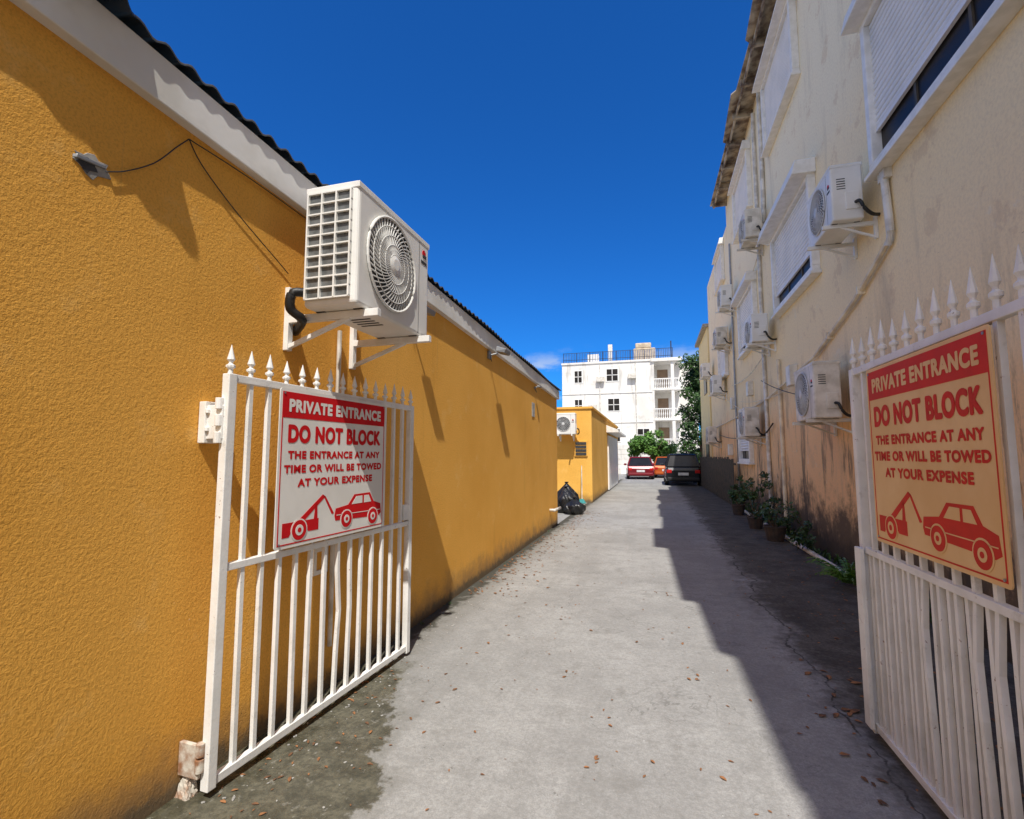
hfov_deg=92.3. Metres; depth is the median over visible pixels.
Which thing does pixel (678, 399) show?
bay walls
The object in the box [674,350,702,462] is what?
leafy tree
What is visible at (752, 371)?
wall cable
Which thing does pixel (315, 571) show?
gate latch
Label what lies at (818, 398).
air conditioner unit
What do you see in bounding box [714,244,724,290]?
window frame
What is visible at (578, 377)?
window trim
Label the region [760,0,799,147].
window frame
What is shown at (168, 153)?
cable
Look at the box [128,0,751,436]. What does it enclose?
sky
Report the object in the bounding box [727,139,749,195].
shutter box
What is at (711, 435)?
air conditioner unit
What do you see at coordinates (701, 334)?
roof slab
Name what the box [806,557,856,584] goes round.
fern plant
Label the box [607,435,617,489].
white roller door
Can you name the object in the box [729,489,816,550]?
wild shrub
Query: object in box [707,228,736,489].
walls
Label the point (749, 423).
air conditioner unit
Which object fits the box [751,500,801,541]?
potted plant
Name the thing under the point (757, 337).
air conditioner unit
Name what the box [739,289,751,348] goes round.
roller shutter
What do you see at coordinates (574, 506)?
garbage bag
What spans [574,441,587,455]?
window frame
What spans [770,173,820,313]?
window frame
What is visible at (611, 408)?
window pane
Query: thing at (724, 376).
window sill
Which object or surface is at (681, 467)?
parked car
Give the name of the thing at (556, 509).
overflow pipe
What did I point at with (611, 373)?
window pane
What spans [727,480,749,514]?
potted plant
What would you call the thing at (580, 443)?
window louvres
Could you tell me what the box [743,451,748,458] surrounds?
window glass
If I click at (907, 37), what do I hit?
roller shutter
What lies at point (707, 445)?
windows
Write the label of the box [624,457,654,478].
parked car
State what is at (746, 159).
window frame
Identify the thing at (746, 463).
window sill
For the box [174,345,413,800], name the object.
entrance gate
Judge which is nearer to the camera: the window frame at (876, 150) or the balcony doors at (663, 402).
the window frame at (876, 150)
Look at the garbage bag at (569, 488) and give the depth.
14.38 m
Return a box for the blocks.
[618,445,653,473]
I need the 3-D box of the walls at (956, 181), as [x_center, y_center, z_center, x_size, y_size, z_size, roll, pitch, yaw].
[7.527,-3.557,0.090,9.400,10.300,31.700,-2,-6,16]
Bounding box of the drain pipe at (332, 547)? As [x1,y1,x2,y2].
[327,330,341,646]
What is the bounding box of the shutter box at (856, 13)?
[841,0,872,35]
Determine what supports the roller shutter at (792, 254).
attached to the window frame at (809, 183)
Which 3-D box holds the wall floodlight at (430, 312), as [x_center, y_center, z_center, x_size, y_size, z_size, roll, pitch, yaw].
[-0.864,-0.891,4.636,0.232,0.182,0.198,-2,-6,16]
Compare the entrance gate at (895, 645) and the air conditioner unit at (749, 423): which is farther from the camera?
the air conditioner unit at (749, 423)
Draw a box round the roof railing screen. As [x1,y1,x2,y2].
[566,349,670,362]
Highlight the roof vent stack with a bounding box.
[588,344,612,361]
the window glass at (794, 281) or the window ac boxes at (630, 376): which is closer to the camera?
the window glass at (794, 281)
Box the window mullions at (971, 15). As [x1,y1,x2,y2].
[913,0,975,105]
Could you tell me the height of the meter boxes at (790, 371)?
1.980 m
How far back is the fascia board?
2.39 m
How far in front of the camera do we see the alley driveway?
3.19 m
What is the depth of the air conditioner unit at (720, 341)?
16.52 m
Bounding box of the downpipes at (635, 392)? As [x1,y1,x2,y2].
[599,363,636,435]
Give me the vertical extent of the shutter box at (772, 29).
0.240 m
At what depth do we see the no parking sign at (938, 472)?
2.04 m
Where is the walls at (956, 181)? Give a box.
[726,0,1023,663]
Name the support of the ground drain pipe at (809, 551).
on the alley driveway
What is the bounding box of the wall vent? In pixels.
[532,402,534,416]
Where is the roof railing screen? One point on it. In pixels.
(620, 355)
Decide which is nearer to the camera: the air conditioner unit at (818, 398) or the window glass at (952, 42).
the window glass at (952, 42)
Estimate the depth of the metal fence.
18.57 m
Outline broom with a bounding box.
[579,465,585,502]
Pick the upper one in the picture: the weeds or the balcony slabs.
the balcony slabs
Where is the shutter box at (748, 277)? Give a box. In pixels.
[730,270,756,307]
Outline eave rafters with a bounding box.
[712,0,766,208]
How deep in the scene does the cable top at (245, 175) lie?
2.77 m
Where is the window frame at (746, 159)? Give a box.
[732,149,752,236]
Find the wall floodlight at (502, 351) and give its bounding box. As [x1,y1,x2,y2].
[487,346,510,360]
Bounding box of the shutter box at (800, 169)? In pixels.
[757,157,815,243]
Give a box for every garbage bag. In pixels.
[557,482,578,497]
[557,486,579,512]
[564,497,585,514]
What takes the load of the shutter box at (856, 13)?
attached to the window frame at (876, 150)
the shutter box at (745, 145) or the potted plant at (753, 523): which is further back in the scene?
the shutter box at (745, 145)
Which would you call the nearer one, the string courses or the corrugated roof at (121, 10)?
the corrugated roof at (121, 10)
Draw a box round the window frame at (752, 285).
[737,280,757,355]
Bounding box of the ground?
[558,474,663,522]
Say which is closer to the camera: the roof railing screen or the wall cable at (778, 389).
the wall cable at (778, 389)
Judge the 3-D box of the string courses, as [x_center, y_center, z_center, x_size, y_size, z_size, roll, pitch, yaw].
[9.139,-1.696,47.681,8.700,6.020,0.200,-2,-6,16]
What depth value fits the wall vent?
9.38 m
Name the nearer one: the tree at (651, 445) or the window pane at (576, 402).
the tree at (651, 445)
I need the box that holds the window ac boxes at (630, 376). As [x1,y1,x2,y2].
[588,373,635,408]
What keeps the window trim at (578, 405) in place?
attached to the walls at (627, 411)
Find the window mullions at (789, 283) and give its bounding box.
[788,266,802,292]
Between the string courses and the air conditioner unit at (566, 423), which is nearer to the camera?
the air conditioner unit at (566, 423)
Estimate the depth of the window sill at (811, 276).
8.64 m
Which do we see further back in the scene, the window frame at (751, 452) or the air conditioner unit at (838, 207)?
the window frame at (751, 452)
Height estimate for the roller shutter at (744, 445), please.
0.875 m
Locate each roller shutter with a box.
[716,254,720,285]
[719,350,724,374]
[734,163,746,231]
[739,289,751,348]
[741,439,748,450]
[764,15,790,139]
[774,188,809,296]
[869,0,970,132]
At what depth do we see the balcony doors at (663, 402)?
48.19 m
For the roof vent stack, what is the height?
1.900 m
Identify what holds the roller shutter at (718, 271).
attached to the window frame at (721, 250)
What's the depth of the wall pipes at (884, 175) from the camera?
11.32 m
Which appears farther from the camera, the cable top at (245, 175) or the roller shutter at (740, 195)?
the roller shutter at (740, 195)
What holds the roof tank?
on the walls at (627, 411)
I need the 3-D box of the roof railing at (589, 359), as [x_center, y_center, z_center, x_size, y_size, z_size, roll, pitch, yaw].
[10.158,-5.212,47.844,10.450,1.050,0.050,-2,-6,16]
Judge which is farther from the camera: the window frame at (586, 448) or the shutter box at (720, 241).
the shutter box at (720, 241)
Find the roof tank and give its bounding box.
[633,343,655,359]
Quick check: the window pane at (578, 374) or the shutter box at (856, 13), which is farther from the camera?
the window pane at (578, 374)
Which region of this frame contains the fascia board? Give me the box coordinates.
[9,0,558,399]
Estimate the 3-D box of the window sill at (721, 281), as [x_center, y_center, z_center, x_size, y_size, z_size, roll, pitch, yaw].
[7.799,-4.579,18.499,0.160,0.048,2.000,-2,-6,16]
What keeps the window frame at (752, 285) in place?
attached to the walls at (956, 181)
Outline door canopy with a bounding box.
[606,425,625,436]
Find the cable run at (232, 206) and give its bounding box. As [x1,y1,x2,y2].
[189,139,288,273]
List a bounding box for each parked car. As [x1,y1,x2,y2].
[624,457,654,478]
[654,457,666,477]
[661,454,700,484]
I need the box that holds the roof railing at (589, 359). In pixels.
[563,347,672,362]
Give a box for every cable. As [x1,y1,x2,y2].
[106,139,188,172]
[732,349,767,385]
[754,383,794,401]
[761,380,794,393]
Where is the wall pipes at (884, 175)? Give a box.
[751,92,894,507]
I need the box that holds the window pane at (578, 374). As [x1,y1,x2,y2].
[575,371,581,382]
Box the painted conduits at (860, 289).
[717,242,888,529]
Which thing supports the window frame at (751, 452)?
attached to the walls at (956, 181)
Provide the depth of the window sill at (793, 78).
9.41 m
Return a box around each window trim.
[574,370,582,383]
[574,399,582,406]
[606,368,618,381]
[607,398,619,411]
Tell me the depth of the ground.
34.00 m
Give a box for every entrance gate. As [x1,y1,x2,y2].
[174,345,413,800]
[848,244,1023,818]
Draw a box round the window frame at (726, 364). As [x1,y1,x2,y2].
[717,333,728,375]
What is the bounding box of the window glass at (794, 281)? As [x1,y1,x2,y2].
[779,258,809,302]
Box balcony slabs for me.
[650,357,681,450]
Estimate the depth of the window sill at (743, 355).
13.85 m
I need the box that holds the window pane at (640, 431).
[638,429,648,435]
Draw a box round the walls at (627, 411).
[562,361,652,444]
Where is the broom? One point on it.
(582, 500)
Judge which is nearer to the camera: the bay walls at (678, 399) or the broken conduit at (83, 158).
the broken conduit at (83, 158)
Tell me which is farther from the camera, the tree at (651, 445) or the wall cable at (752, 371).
the tree at (651, 445)
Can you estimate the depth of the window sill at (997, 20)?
4.15 m
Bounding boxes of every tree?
[627,429,678,466]
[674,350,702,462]
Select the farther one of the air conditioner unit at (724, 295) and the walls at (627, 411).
the walls at (627, 411)
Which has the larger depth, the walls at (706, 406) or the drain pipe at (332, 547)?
the walls at (706, 406)
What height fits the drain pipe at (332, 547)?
2.200 m
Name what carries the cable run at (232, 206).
attached to the walls at (136, 304)
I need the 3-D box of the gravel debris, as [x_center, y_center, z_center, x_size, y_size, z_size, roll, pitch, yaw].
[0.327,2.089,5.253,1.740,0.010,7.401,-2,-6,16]
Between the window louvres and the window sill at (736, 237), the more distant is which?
the window louvres
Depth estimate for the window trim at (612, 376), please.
47.62 m
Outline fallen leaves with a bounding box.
[189,507,1023,817]
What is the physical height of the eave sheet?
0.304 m
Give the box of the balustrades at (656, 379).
[654,377,681,447]
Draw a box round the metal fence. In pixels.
[699,456,735,503]
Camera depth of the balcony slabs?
46.15 m
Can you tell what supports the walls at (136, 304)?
on the ground
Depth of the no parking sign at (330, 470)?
3.08 m
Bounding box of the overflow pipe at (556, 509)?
[549,507,560,511]
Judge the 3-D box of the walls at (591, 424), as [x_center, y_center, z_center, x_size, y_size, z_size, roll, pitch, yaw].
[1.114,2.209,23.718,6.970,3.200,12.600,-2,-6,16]
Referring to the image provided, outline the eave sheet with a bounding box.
[710,0,775,206]
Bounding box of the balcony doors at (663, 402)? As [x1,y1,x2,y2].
[657,370,669,443]
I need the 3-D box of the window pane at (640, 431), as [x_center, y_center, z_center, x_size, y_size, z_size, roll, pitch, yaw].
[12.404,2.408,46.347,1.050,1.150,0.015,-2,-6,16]
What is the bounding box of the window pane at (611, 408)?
[608,399,618,410]
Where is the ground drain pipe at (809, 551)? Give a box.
[744,510,845,571]
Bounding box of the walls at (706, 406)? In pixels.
[699,327,712,457]
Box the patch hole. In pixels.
[76,157,97,172]
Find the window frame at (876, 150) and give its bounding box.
[859,0,999,171]
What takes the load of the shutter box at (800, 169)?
attached to the walls at (956, 181)
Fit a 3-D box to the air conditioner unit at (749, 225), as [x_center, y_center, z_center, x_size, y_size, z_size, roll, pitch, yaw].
[5.561,-4.079,11.367,0.588,0.870,0.906,-2,-6,16]
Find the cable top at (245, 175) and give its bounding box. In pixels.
[190,139,305,218]
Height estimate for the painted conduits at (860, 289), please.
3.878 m
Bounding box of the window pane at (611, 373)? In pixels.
[607,369,617,380]
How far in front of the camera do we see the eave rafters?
12.33 m
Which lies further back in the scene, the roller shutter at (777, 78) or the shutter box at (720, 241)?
the shutter box at (720, 241)
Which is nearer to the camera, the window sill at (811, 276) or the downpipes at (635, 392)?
the window sill at (811, 276)
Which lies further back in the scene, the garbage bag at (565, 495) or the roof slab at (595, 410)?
the roof slab at (595, 410)
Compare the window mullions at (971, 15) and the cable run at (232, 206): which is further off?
the window mullions at (971, 15)
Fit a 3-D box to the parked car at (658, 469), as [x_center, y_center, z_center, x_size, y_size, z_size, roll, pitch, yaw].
[11.477,4.252,36.497,2.092,1.500,4.492,-2,-6,16]
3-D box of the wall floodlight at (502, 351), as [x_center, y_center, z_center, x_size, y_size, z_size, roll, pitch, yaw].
[-0.189,-0.771,6.890,0.284,0.202,0.242,-2,-6,16]
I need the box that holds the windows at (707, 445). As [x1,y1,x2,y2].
[704,380,709,457]
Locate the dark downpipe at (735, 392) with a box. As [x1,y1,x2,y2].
[728,243,740,494]
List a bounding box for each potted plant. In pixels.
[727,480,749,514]
[728,471,782,528]
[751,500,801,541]
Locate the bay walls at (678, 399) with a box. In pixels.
[652,363,699,453]
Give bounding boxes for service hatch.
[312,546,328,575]
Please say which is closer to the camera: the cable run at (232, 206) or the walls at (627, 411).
the cable run at (232, 206)
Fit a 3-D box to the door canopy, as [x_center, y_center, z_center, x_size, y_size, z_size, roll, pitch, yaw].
[5.381,1.148,25.092,0.528,0.326,6.400,-2,-6,16]
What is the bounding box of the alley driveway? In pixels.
[145,479,1023,818]
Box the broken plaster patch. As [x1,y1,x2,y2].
[72,150,110,179]
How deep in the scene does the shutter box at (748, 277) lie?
12.98 m
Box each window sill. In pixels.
[714,278,724,296]
[722,374,728,381]
[732,204,752,244]
[737,350,751,359]
[737,462,754,464]
[761,71,800,157]
[771,269,821,318]
[864,0,1023,182]
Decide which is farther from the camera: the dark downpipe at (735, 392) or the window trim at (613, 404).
the window trim at (613, 404)
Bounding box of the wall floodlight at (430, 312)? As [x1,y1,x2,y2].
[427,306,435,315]
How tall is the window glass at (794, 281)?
1.450 m
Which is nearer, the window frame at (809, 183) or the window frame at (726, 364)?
the window frame at (809, 183)
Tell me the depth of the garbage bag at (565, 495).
13.63 m
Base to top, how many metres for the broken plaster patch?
0.109 m
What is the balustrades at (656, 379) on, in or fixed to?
attached to the balcony slabs
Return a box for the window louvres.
[575,442,585,454]
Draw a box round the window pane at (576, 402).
[575,400,581,406]
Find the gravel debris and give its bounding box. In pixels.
[201,543,603,818]
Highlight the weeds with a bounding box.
[420,506,948,625]
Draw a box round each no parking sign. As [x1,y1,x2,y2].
[273,388,385,550]
[866,324,1013,589]
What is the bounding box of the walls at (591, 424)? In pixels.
[557,408,617,502]
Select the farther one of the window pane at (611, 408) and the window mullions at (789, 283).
the window pane at (611, 408)
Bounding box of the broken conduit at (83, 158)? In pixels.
[72,154,105,168]
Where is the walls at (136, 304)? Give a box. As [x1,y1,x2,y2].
[0,0,557,818]
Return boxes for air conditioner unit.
[283,180,430,369]
[557,413,579,440]
[699,363,711,381]
[705,426,721,447]
[708,375,727,400]
[711,327,731,353]
[716,284,736,316]
[737,208,768,255]
[737,407,765,445]
[743,313,776,356]
[792,360,851,435]
[806,161,879,258]
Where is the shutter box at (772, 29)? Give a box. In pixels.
[752,0,785,92]
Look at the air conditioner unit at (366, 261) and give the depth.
2.98 m
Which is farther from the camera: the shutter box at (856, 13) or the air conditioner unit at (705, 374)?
the air conditioner unit at (705, 374)
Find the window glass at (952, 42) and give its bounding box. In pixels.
[881,0,993,148]
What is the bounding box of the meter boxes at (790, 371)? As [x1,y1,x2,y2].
[728,364,797,454]
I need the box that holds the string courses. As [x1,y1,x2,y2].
[561,359,652,422]
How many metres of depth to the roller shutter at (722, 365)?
18.49 m
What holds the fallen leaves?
on the alley driveway
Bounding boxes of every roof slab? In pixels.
[557,406,617,427]
[695,323,707,347]
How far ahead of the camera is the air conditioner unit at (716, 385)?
17.82 m
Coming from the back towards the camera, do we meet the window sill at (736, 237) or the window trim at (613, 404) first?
the window trim at (613, 404)
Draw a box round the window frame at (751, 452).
[737,419,754,462]
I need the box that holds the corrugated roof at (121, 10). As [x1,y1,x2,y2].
[97,0,560,390]
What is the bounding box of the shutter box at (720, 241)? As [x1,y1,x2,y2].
[712,237,723,264]

